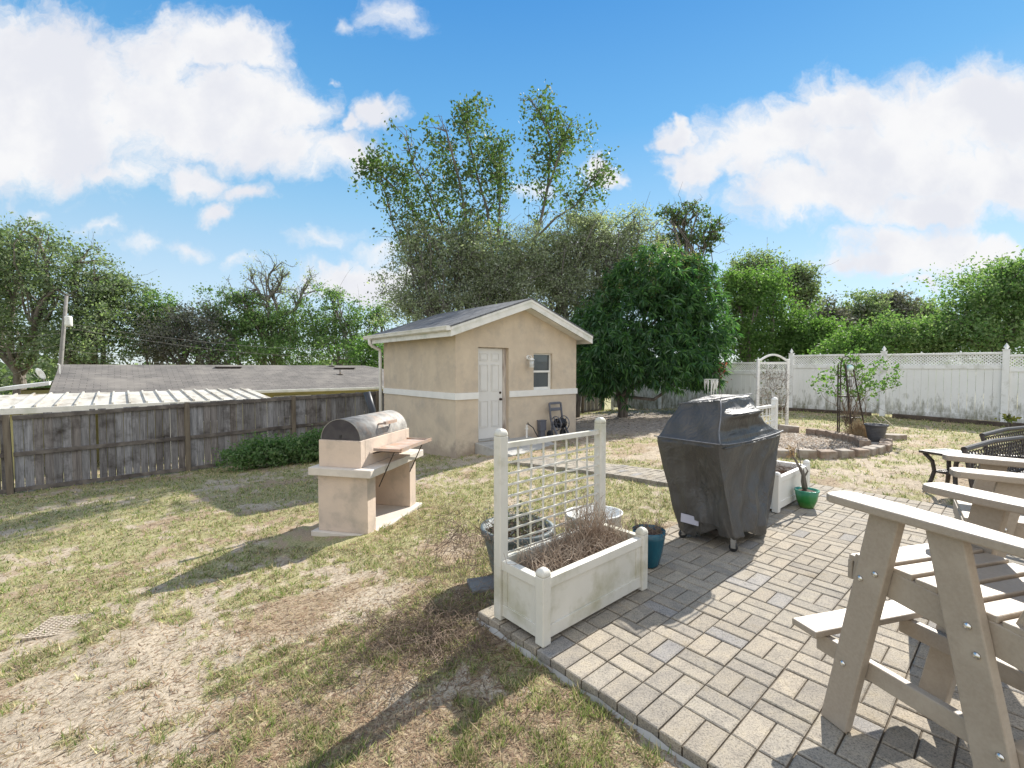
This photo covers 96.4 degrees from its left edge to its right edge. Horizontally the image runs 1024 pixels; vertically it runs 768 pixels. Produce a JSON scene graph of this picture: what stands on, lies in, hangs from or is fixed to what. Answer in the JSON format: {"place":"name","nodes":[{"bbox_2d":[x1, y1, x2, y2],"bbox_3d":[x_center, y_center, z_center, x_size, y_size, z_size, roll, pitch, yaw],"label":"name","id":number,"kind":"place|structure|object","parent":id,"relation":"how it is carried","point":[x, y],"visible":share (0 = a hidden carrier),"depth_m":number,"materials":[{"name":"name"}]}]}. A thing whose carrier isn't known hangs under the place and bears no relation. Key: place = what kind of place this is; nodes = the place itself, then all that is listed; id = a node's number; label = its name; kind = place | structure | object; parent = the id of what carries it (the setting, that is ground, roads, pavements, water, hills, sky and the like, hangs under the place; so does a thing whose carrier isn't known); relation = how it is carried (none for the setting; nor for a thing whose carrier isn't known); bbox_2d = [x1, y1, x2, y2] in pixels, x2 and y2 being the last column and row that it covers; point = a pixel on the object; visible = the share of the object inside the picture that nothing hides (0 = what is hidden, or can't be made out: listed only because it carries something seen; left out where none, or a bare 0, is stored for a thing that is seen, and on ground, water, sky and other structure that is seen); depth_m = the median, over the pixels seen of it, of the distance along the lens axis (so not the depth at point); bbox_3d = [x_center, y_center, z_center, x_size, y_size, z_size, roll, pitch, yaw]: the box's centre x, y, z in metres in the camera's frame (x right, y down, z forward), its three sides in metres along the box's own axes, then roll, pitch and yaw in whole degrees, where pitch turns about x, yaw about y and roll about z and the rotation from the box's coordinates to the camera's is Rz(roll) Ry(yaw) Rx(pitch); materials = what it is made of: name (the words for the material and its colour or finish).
{"place":"outdoors","nodes":[
{"label":"outdoors","id":0,"kind":"place"},
{"bbox_2d":[0,377,1023,767],"bbox_3d":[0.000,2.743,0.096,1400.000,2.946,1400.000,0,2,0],"label":"ground","id":1,"kind":"structure","parent":0,"point":[300,537],"depth_m":3.43,"materials":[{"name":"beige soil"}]},
{"bbox_2d":[21,613,93,640],"bbox_3d":[-3.218,1.740,3.295,0.340,0.018,0.268,-1,2,-14],"label":"plastic mat","id":2,"kind":"object","parent":1,"relation":"on","point":[49,624],"visible":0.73,"depth_m":3.27,"materials":[{"name":"beige plastic"}]},
{"bbox_2d":[0,211,123,414],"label":"oak tree","id":3,"kind":"object","parent":1,"relation":"on","point":[17,273],"visible":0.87,"depth_m":31.75,"materials":[{"name":"green plant"}]},
{"bbox_2d":[57,296,72,369],"bbox_3d":[-26.437,-1.221,26.910,1.524,7.937,0.404,0,2,11],"label":"utility pole","id":4,"kind":"object","parent":1,"relation":"on","point":[67,321],"visible":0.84,"depth_m":26.83,"materials":[{"name":"grey wood"}]},
{"bbox_2d":[68,328,354,358],"bbox_3d":[-16.521,-2.452,28.431,19.861,1.842,0.018,0,2,-9],"label":"overhead wire","id":5,"kind":"object","parent":4,"relation":"attached to","point":[214,349],"visible":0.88,"depth_m":28.17,"materials":[{"name":"metal"}]},
{"bbox_2d":[73,324,377,350],"bbox_3d":[-16.515,-2.873,28.417,19.856,1.524,0.018,0,2,-9],"label":"overhead wire","id":6,"kind":"object","parent":4,"relation":"attached to","point":[230,344],"visible":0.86,"depth_m":28.25,"materials":[{"name":"metal"}]},
{"bbox_2d":[3,231,169,387],"bbox_3d":[-29.972,-4.152,32.888,9.485,14.143,9.528,0,2,0],"label":"oak tree","id":7,"kind":"object","parent":1,"relation":"on","point":[83,343],"visible":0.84,"depth_m":32.47,"materials":[{"name":"green plant"}]},
{"bbox_2d":[94,278,194,364],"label":"leafy tree","id":8,"kind":"object","parent":1,"relation":"on","point":[157,305],"visible":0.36,"depth_m":35.24,"materials":[{"name":"green plant"}]},
{"bbox_2d":[114,296,255,364],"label":"dark tree","id":9,"kind":"object","parent":1,"relation":"on","point":[185,317],"visible":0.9,"depth_m":33.77,"materials":[{"name":"green plant"}]},
{"bbox_2d":[0,362,383,478],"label":"neighbour house","id":10,"kind":"structure","parent":1,"relation":"on","point":[75,387],"depth_m":18.60,"materials":[{"name":"grey"}]},
{"bbox_2d":[33,364,60,381],"bbox_3d":[-17.979,-0.418,17.600,0.536,0.746,0.767,1,2,29],"label":"satellite dish","id":11,"kind":"object","parent":10,"relation":"attached to","point":[40,373],"visible":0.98,"depth_m":17.44,"materials":[{"name":"white metal"}]},
{"bbox_2d":[274,395,310,415],"bbox_3d":[-10.042,1.004,21.020,1.600,0.970,0.070,-2,3,-41],"label":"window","id":12,"kind":"structure","parent":10,"relation":"in","point":[287,395],"depth_m":20.94,"materials":[{"name":"glass"}]},
{"bbox_2d":[170,250,342,364],"bbox_3d":[-19.520,-3.811,36.374,12.159,13.710,10.510,-1,2,-18],"label":"oak tree","id":13,"kind":"object","parent":1,"relation":"on","point":[253,321],"visible":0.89,"depth_m":36.02,"materials":[{"name":"green plant"}]},
{"bbox_2d":[203,421,324,472],"bbox_3d":[-5.323,1.523,10.875,3.389,1.240,1.502,-1,2,-16],"label":"spreading shrub","id":14,"kind":"object","parent":1,"relation":"on","point":[273,451],"visible":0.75,"depth_m":10.54,"materials":[{"name":"green plant"}]},
{"bbox_2d":[0,384,603,494],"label":"wooden fence","id":15,"kind":"object","parent":1,"relation":"on","point":[193,435],"visible":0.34,"depth_m":10.64,"materials":[{"name":"grey wood"}]},
{"bbox_2d":[267,269,396,365],"bbox_3d":[-14.065,-3.242,37.194,10.757,12.504,8.243,-1,2,-24],"label":"light tree","id":16,"kind":"object","parent":1,"relation":"on","point":[348,323],"visible":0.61,"depth_m":37.11,"materials":[{"name":"green plant"}]},
{"bbox_2d":[329,330,384,368],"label":"bright shrub","id":17,"kind":"object","parent":1,"relation":"on","point":[374,356],"visible":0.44,"depth_m":29.64,"materials":[{"name":"green plant"}]},
{"bbox_2d":[308,391,431,536],"bbox_3d":[-1.606,1.020,5.459,0.994,1.807,1.300,0,2,14],"label":"masonry barbecue","id":18,"kind":"object","parent":1,"relation":"on","point":[364,469],"visible":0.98,"depth_m":4.98,"materials":[{"name":"concrete"}]},
{"bbox_2d":[287,575,552,746],"bbox_3d":[-0.431,1.474,2.570,1.763,0.290,1.502,1,2,24],"label":"dead grass patch","id":19,"kind":"object","parent":1,"relation":"on","point":[436,630],"visible":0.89,"depth_m":2.60,"materials":[{"name":"brown plant"}]},
{"bbox_2d":[380,499,493,604],"bbox_3d":[-0.399,1.148,3.014,0.890,0.816,0.508,0,2,0],"label":"dead vine","id":20,"kind":"object","parent":1,"relation":"on","point":[459,541],"visible":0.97,"depth_m":3.02,"materials":[{"name":"brown plant"}]},
{"bbox_2d":[363,207,572,329],"bbox_3d":[-1.687,-2.248,16.350,7.683,8.164,4.752,0,2,0],"label":"grey leaved tree","id":21,"kind":"object","parent":1,"relation":"on","point":[487,287],"visible":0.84,"depth_m":15.99,"materials":[{"name":"green plant"}]},
{"bbox_2d":[363,298,593,457],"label":"garden shed","id":22,"kind":"structure","parent":1,"relation":"on","point":[458,383],"depth_m":10.60,"materials":[{"name":"paint"}]},
{"bbox_2d":[478,348,501,438],"bbox_3d":[-0.501,0.211,10.287,0.743,2.020,0.110,-2,3,-40],"label":"door","id":23,"kind":"structure","parent":22,"relation":"in","point":[489,359],"depth_m":10.30,"materials":[{"name":"white metal"}]},
{"bbox_2d":[534,353,550,389],"bbox_3d":[0.710,-0.309,11.284,0.637,0.890,0.058,-2,3,-40],"label":"window","id":24,"kind":"structure","parent":22,"relation":"in","point":[542,361],"depth_m":11.32,"materials":[{"name":"white paint"}]},
{"bbox_2d":[467,575,493,594],"bbox_3d":[-0.175,1.445,3.276,0.260,0.055,0.200,-1,2,-17],"label":"stone slab","id":25,"kind":"object","parent":1,"relation":"on","point":[474,583],"depth_m":3.25,"materials":[{"name":"grey stone"}]},
{"bbox_2d":[347,79,624,301],"bbox_3d":[-1.216,-5.674,16.890,10.301,11.465,5.446,0,2,0],"label":"tall tree","id":26,"kind":"object","parent":1,"relation":"on","point":[498,175],"visible":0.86,"depth_m":16.97,"materials":[{"name":"green plant"}]},
{"bbox_2d":[0,408,1013,767],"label":"dry straw","id":27,"kind":"object","parent":1,"relation":"on","point":[392,712],"visible":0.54,"depth_m":2.30,"materials":[{"name":"beige plant"}]},
{"bbox_2d":[0,356,1023,394],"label":"distant woods","id":28,"kind":"object","parent":1,"relation":"on","point":[29,377],"depth_m":39.97,"materials":[{"name":"green plant"}]},
{"bbox_2d":[475,436,553,456],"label":"concrete ramp","id":29,"kind":"structure","parent":1,"relation":"on","point":[485,448],"depth_m":9.74,"materials":[{"name":"grey concrete"}]},
{"bbox_2d":[480,514,553,574],"bbox_3d":[0.040,1.248,3.416,0.550,0.385,0.550,0,2,0],"label":"plastic tub","id":30,"kind":"object","parent":1,"relation":"on","point":[511,545],"visible":0.3,"depth_m":3.29,"materials":[{"name":"plastic"}]},
{"bbox_2d":[466,495,567,550],"bbox_3d":[0.031,1.043,3.448,0.727,0.365,0.708,-1,2,-29],"label":"weed clump","id":31,"kind":"object","parent":30,"relation":"in","point":[526,528],"visible":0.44,"depth_m":3.39,"materials":[{"name":"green plant"}]},
{"bbox_2d":[537,419,546,436],"bbox_3d":[0.727,1.139,11.151,0.220,0.530,0.140,-2,3,-40],"label":"trash can","id":32,"kind":"object","parent":1,"relation":"on","point":[541,426],"visible":0.86,"depth_m":11.10,"materials":[{"name":"grey plastic"}]},
{"bbox_2d":[547,402,569,435],"bbox_3d":[1.165,0.886,11.212,0.500,0.880,0.400,-2,3,-40],"label":"hose reel cart","id":33,"kind":"object","parent":1,"relation":"on","point":[560,423],"visible":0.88,"depth_m":11.17,"materials":[{"name":"grey plastic"}]},
{"bbox_2d":[490,193,682,416],"bbox_3d":[2.354,-2.889,17.364,8.155,8.646,4.820,0,2,0],"label":"grey leaved tree","id":34,"kind":"object","parent":1,"relation":"on","point":[599,253],"visible":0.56,"depth_m":16.74,"materials":[{"name":"green plant"}]},
{"bbox_2d":[476,618,699,767],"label":"patio haunch","id":35,"kind":"object","parent":1,"relation":"on","point":[640,730],"visible":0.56,"depth_m":2.07,"materials":[{"name":"concrete"}]},
{"bbox_2d":[564,505,622,529],"bbox_3d":[0.682,1.233,3.817,0.504,0.330,0.401,0,2,-12],"label":"metal bucket","id":36,"kind":"object","parent":1,"relation":"on","point":[569,514],"visible":0.23,"depth_m":3.90,"materials":[{"name":"white metal"}]},
{"bbox_2d":[569,240,743,417],"bbox_3d":[4.789,-1.840,15.453,5.918,6.396,3.830,0,2,0],"label":"mango tree","id":37,"kind":"object","parent":1,"relation":"on","point":[673,296],"visible":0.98,"depth_m":14.77,"materials":[{"name":"green plant"}]},
{"bbox_2d":[717,362,731,387],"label":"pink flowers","id":38,"kind":"object","parent":37,"relation":"hanging from","point":[721,373],"visible":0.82,"depth_m":14.65,"materials":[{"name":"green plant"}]},
{"bbox_2d":[551,411,791,445],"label":"fallen leaves","id":39,"kind":"object","parent":1,"relation":"on","point":[624,426],"visible":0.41,"depth_m":13.03,"materials":[{"name":"brown plant"}]},
{"bbox_2d":[651,182,731,274],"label":"sparse tree","id":40,"kind":"object","parent":1,"relation":"on","point":[684,222],"visible":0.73,"depth_m":21.50,"materials":[{"name":"green plant"}]},
{"bbox_2d":[710,260,796,370],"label":"bright tree","id":41,"kind":"object","parent":1,"relation":"on","point":[742,302],"visible":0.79,"depth_m":21.46,"materials":[{"name":"green plant"}]},
{"bbox_2d":[718,241,795,370],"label":"oak tree","id":42,"kind":"object","parent":1,"relation":"on","point":[755,259],"visible":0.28,"depth_m":29.21,"materials":[{"name":"green plant"}]},
{"bbox_2d":[756,354,789,424],"bbox_3d":[6.613,0.205,11.614,0.809,1.940,0.060,0,2,0],"label":"arched trellis","id":43,"kind":"object","parent":1,"relation":"on","point":[758,378],"visible":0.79,"depth_m":11.59,"materials":[{"name":"white plastic"}]},
{"bbox_2d":[752,358,799,420],"bbox_3d":[6.602,0.130,11.533,1.352,1.636,0.432,0,2,-5],"label":"bare vine","id":44,"kind":"object","parent":43,"relation":"attached to","point":[764,390],"visible":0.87,"depth_m":11.58,"materials":[{"name":"brown plant"}]},
{"bbox_2d":[727,252,832,367],"bbox_3d":[13.095,-2.835,23.218,5.221,7.847,3.877,0,2,0],"label":"conical tree","id":45,"kind":"object","parent":1,"relation":"on","point":[784,302],"visible":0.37,"depth_m":22.41,"materials":[{"name":"green plant"}]},
{"bbox_2d":[777,448,794,457],"bbox_3d":[4.535,1.176,7.618,0.257,0.185,0.180,1,4,14],"label":"edging block","id":46,"kind":"object","parent":1,"relation":"on","point":[781,453],"depth_m":7.55,"materials":[{"name":"beige concrete"}]},
{"bbox_2d":[778,424,798,432],"bbox_3d":[6.389,1.059,10.543,0.415,0.214,0.180,4,4,41],"label":"edging block","id":47,"kind":"object","parent":1,"relation":"on","point":[789,428],"depth_m":10.47,"materials":[{"name":"brown concrete"}]},
{"bbox_2d":[755,298,856,368],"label":"bright tree","id":48,"kind":"object","parent":1,"relation":"on","point":[813,330],"visible":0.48,"depth_m":21.61,"materials":[{"name":"green plant"}]},
{"bbox_2d":[796,449,816,458],"bbox_3d":[4.856,1.173,7.566,0.257,0.195,0.180,-1,2,8],"label":"edging block","id":49,"kind":"object","parent":1,"relation":"on","point":[808,453],"depth_m":7.48,"materials":[{"name":"beige concrete"}]},
{"bbox_2d":[776,257,840,321],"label":"oak tree","id":50,"kind":"object","parent":1,"relation":"on","point":[803,279],"visible":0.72,"depth_m":28.34,"materials":[{"name":"green plant"}]},
{"bbox_2d":[806,428,818,435],"bbox_3d":[6.466,1.075,9.839,0.180,0.230,0.198,-1,1,-21],"label":"edging block","id":51,"kind":"object","parent":1,"relation":"on","point":[811,431],"depth_m":9.79,"materials":[{"name":"concrete"}]},
{"bbox_2d":[611,343,1023,422],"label":"white vinyl fence","id":52,"kind":"object","parent":1,"relation":"on","point":[955,391],"visible":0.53,"depth_m":13.02,"materials":[{"name":"white plastic"}]},
{"bbox_2d":[778,432,858,452],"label":"leaf litter","id":53,"kind":"object","parent":1,"relation":"on","point":[810,438],"visible":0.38,"depth_m":8.80,"materials":[{"name":"brown plant"}]},
{"bbox_2d":[770,407,871,415],"bbox_3d":[9.741,0.884,14.639,0.160,0.158,2.802,-2,3,-40],"label":"landscape timber","id":54,"kind":"object","parent":1,"relation":"on","point":[821,410],"visible":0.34,"depth_m":14.53,"materials":[{"name":"brown wood"}]},
{"bbox_2d":[816,429,829,436],"bbox_3d":[6.550,1.083,9.628,0.180,0.230,0.198,0,4,-19],"label":"edging block","id":55,"kind":"object","parent":1,"relation":"on","point":[821,432],"depth_m":9.59,"materials":[{"name":"concrete"}]},
{"bbox_2d":[817,449,837,458],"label":"edging block","id":56,"kind":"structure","parent":1,"relation":"on","point":[826,454],"depth_m":7.46,"materials":[{"name":"concrete"}]},
{"bbox_2d":[825,430,839,438],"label":"edging block","id":57,"kind":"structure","parent":1,"relation":"on","point":[828,434],"depth_m":9.39,"materials":[{"name":"concrete"}]},
{"bbox_2d":[806,290,870,333],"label":"distant tree","id":58,"kind":"object","parent":1,"relation":"on","point":[839,312],"visible":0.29,"depth_m":35.05,"materials":[{"name":"green plant"}]},
{"bbox_2d":[833,433,847,439],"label":"edging block","id":59,"kind":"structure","parent":1,"relation":"on","point":[838,436],"depth_m":9.16,"materials":[{"name":"concrete"}]},
{"bbox_2d":[834,448,854,458],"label":"edging block","id":60,"kind":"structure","parent":1,"relation":"on","point":[845,453],"depth_m":7.51,"materials":[{"name":"beige concrete"}]},
{"bbox_2d":[839,356,850,431],"bbox_3d":[6.888,0.302,9.468,0.222,1.781,0.022,0,2,0],"label":"garden hook pole","id":61,"kind":"object","parent":1,"relation":"on","point":[840,389],"visible":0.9,"depth_m":9.45,"materials":[{"name":"metal"}]},
{"bbox_2d":[842,434,855,442],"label":"edging block","id":62,"kind":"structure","parent":1,"relation":"on","point":[845,437],"depth_m":8.94,"materials":[{"name":"concrete"}]},
{"bbox_2d":[807,400,892,433],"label":"dead shrub","id":63,"kind":"object","parent":1,"relation":"on","point":[841,421],"visible":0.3,"depth_m":9.71,"materials":[{"name":"brown plant"}]},
{"bbox_2d":[799,316,904,364],"bbox_3d":[13.444,-0.864,17.883,3.796,3.732,2.715,0,2,13],"label":"bright shrub","id":64,"kind":"object","parent":1,"relation":"on","point":[845,341],"visible":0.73,"depth_m":17.66,"materials":[{"name":"green plant"}]},
{"bbox_2d":[837,364,866,437],"bbox_3d":[7.076,0.364,9.565,0.568,1.556,0.344,-1,2,-17],"label":"metal obelisk","id":65,"kind":"object","parent":1,"relation":"on","point":[848,396],"visible":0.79,"depth_m":9.47,"materials":[{"name":"metal"}]},
{"bbox_2d":[806,347,904,427],"bbox_3d":[7.146,0.071,9.618,2.110,1.693,0.872,0,2,0],"label":"climbing vine","id":66,"kind":"object","parent":65,"relation":"attached to","point":[865,379],"visible":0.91,"depth_m":9.54,"materials":[{"name":"green plant"}]},
{"bbox_2d":[843,419,866,437],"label":"dry grass clump","id":67,"kind":"object","parent":1,"relation":"on","point":[859,430],"visible":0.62,"depth_m":9.24,"materials":[{"name":"plant"}]},
{"bbox_2d":[849,436,864,443],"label":"edging block","id":68,"kind":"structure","parent":1,"relation":"on","point":[852,439],"depth_m":8.73,"materials":[{"name":"concrete"}]},
{"bbox_2d":[850,448,869,456],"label":"edging block","id":69,"kind":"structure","parent":1,"relation":"on","point":[860,452],"depth_m":7.59,"materials":[{"name":"concrete"}]},
{"bbox_2d":[857,439,870,447],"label":"edging block","id":70,"kind":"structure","parent":1,"relation":"on","point":[863,442],"depth_m":8.27,"materials":[{"name":"concrete"}]},
{"bbox_2d":[861,446,877,455],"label":"edging block","id":71,"kind":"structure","parent":1,"relation":"on","point":[873,450],"depth_m":7.73,"materials":[{"name":"beige concrete"}]},
{"bbox_2d":[837,285,907,333],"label":"distant tree","id":72,"kind":"object","parent":1,"relation":"on","point":[874,303],"visible":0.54,"depth_m":35.93,"materials":[{"name":"green plant"}]},
{"bbox_2d":[864,423,888,441],"bbox_3d":[7.108,0.963,8.937,0.390,0.359,0.390,0,2,0],"label":"ribbed pot","id":73,"kind":"object","parent":1,"relation":"on","point":[875,432],"visible":0.9,"depth_m":8.83,"materials":[{"name":"plastic"}]},
{"bbox_2d":[869,444,885,453],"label":"edging block","id":74,"kind":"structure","parent":1,"relation":"on","point":[881,449],"depth_m":7.92,"materials":[{"name":"beige concrete"}]},
{"bbox_2d":[877,443,892,451],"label":"edging block","id":75,"kind":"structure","parent":1,"relation":"on","point":[889,446],"depth_m":8.09,"materials":[{"name":"concrete"}]},
{"bbox_2d":[884,433,906,439],"bbox_3d":[7.926,1.117,9.505,0.467,0.150,0.302,0,2,0],"label":"flat stone","id":76,"kind":"object","parent":1,"relation":"on","point":[894,436],"visible":0.45,"depth_m":9.39,"materials":[{"name":"beige stone"}]},
{"bbox_2d":[861,283,931,393],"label":"distant tree","id":77,"kind":"object","parent":1,"relation":"on","point":[897,299],"visible":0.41,"depth_m":36.35,"materials":[{"name":"green plant"}]},
{"bbox_2d":[858,305,974,386],"bbox_3d":[15.677,-1.037,17.868,4.360,4.106,2.701,0,2,0],"label":"bright shrub","id":78,"kind":"object","parent":1,"relation":"on","point":[910,334],"visible":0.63,"depth_m":17.58,"materials":[{"name":"green plant"}]},
{"bbox_2d":[903,289,949,364],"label":"distant tree","id":79,"kind":"object","parent":1,"relation":"on","point":[928,311],"visible":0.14,"depth_m":37.29,"materials":[{"name":"green plant"}]},
{"bbox_2d":[875,245,1023,400],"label":"round tree","id":80,"kind":"object","parent":1,"relation":"on","point":[990,301],"visible":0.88,"depth_m":16.95,"materials":[{"name":"green plant"}]},
{"bbox_2d":[919,448,982,484],"bbox_3d":[5.211,1.050,5.420,0.460,0.489,0.420,-1,2,-14],"label":"side table","id":81,"kind":"object","parent":1,"relation":"on","point":[927,452],"visible":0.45,"depth_m":5.49,"materials":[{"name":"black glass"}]},
{"bbox_2d":[892,414,1009,426],"bbox_3d":[11.714,0.987,12.314,0.160,0.205,2.304,-2,3,-40],"label":"landscape timber","id":82,"kind":"object","parent":1,"relation":"on","point":[941,419],"visible":0.61,"depth_m":12.22,"materials":[{"name":"wood"}]},
{"bbox_2d":[979,426,1023,472],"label":"lattice lounge chair","id":83,"kind":"object","parent":1,"relation":"on","point":[989,433],"visible":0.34,"depth_m":5.33,"materials":[{"name":"black metal"}]},
{"bbox_2d":[994,412,1021,426],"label":"young sapling","id":84,"kind":"object","parent":1,"relation":"on","point":[1010,418],"visible":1,"depth_m":10.84,"materials":[{"name":"green plant"}]},
{"bbox_2d":[1010,422,1023,426],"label":"landscape timber","id":85,"kind":"object","parent":1,"relation":"on","point":[1014,424],"visible":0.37,"depth_m":11.32,"materials":[{"name":"brown wood"}]},
{"bbox_2d":[0,0,1023,370],"label":"sky","id":86,"kind":"structure","parent":0,"point":[882,141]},
{"bbox_2d":[510,457,667,485],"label":"path","id":87,"kind":"structure","parent":0,"point":[646,475],"depth_m":6.83,"materials":[{"name":"concrete"}]},
{"bbox_2d":[478,483,1023,767],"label":"patio","id":88,"kind":"structure","parent":0,"point":[711,703],"depth_m":2.35,"materials":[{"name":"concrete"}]},
{"bbox_2d":[494,417,647,647],"bbox_3d":[0.398,0.810,2.856,0.991,1.118,0.411,-2,3,-41],"label":"planter box","id":89,"kind":"object","parent":88,"relation":"on","point":[543,605],"visible":0.88,"depth_m":2.68,"materials":[{"name":"plastic"}]},
{"bbox_2d":[504,488,630,571],"bbox_3d":[0.383,0.921,2.924,1.144,0.455,0.445,-2,3,-41],"label":"dead plant","id":90,"kind":"object","parent":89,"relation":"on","point":[587,540],"visible":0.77,"depth_m":2.92,"materials":[{"name":"brown plant"}]},
{"bbox_2d":[632,524,665,568],"bbox_3d":[1.020,1.220,3.415,0.240,0.270,0.240,0,2,0],"label":"glazed pot","id":91,"kind":"object","parent":88,"relation":"on","point":[655,546],"visible":0.46,"depth_m":3.32,"materials":[{"name":"blue ceramic"}]},
{"bbox_2d":[629,515,670,537],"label":"dead plant","id":92,"kind":"object","parent":91,"relation":"in","point":[657,528],"visible":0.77,"depth_m":3.42,"materials":[{"name":"brown plant"}]},
{"bbox_2d":[654,393,783,551],"bbox_3d":[1.939,0.707,4.156,1.313,1.244,0.699,-2,3,-40],"label":"covered grill","id":93,"kind":"object","parent":88,"relation":"on","point":[718,453],"visible":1,"depth_m":3.84,"materials":[{"name":"black fabric"}]},
{"bbox_2d":[757,397,809,512],"bbox_3d":[2.926,0.733,5.085,0.991,1.118,0.411,-2,3,-41],"label":"planter box","id":94,"kind":"object","parent":88,"relation":"on","point":[785,484],"visible":0.47,"depth_m":4.97,"materials":[{"name":"plastic"}]},
{"bbox_2d":[776,461,795,473],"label":"dead plant","id":95,"kind":"object","parent":94,"relation":"in","point":[783,469],"visible":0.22,"depth_m":5.19,"materials":[{"name":"brown plant"}]},
{"bbox_2d":[794,487,819,508],"bbox_3d":[3.120,1.210,4.845,0.232,0.190,0.232,0,2,0],"label":"glazed pot","id":96,"kind":"object","parent":88,"relation":"on","point":[807,498],"visible":0.94,"depth_m":4.78,"materials":[{"name":"green ceramic"}]},
{"bbox_2d":[785,443,808,489],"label":"bare stem plant","id":97,"kind":"object","parent":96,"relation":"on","point":[803,480],"visible":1,"depth_m":4.86,"materials":[{"name":"brown plant"}]},
{"bbox_2d":[792,482,1023,767],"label":"tall adirondack chair","id":98,"kind":"object","parent":88,"relation":"on","point":[960,583],"visible":1,"depth_m":1.65,"materials":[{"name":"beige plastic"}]},
{"bbox_2d":[907,452,1023,557],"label":"tall adirondack chair","id":99,"kind":"object","parent":88,"relation":"on","point":[991,474],"visible":0.27,"depth_m":2.28,"materials":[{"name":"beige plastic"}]},
{"bbox_2d":[961,435,1023,487],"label":"lattice lounge chair","id":100,"kind":"object","parent":88,"relation":"on","point":[965,449],"visible":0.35,"depth_m":4.62,"materials":[{"name":"black metal"}]},
{"bbox_3d":[5.794,0.480,13.025,0.220,1.676,0.021,0,2,0],"label":"garden hook pole","id":101,"kind":"object","parent":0,"visible":0},
{"bbox_2d":[704,379,717,394],"bbox_3d":[5.656,0.060,13.011,0.380,0.575,0.187,0,2,0],"label":"hanging ornament","id":102,"kind":"object","parent":101,"relation":"hanging from","point":[715,382],"visible":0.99,"depth_m":12.96,"materials":[{"name":"metal"}]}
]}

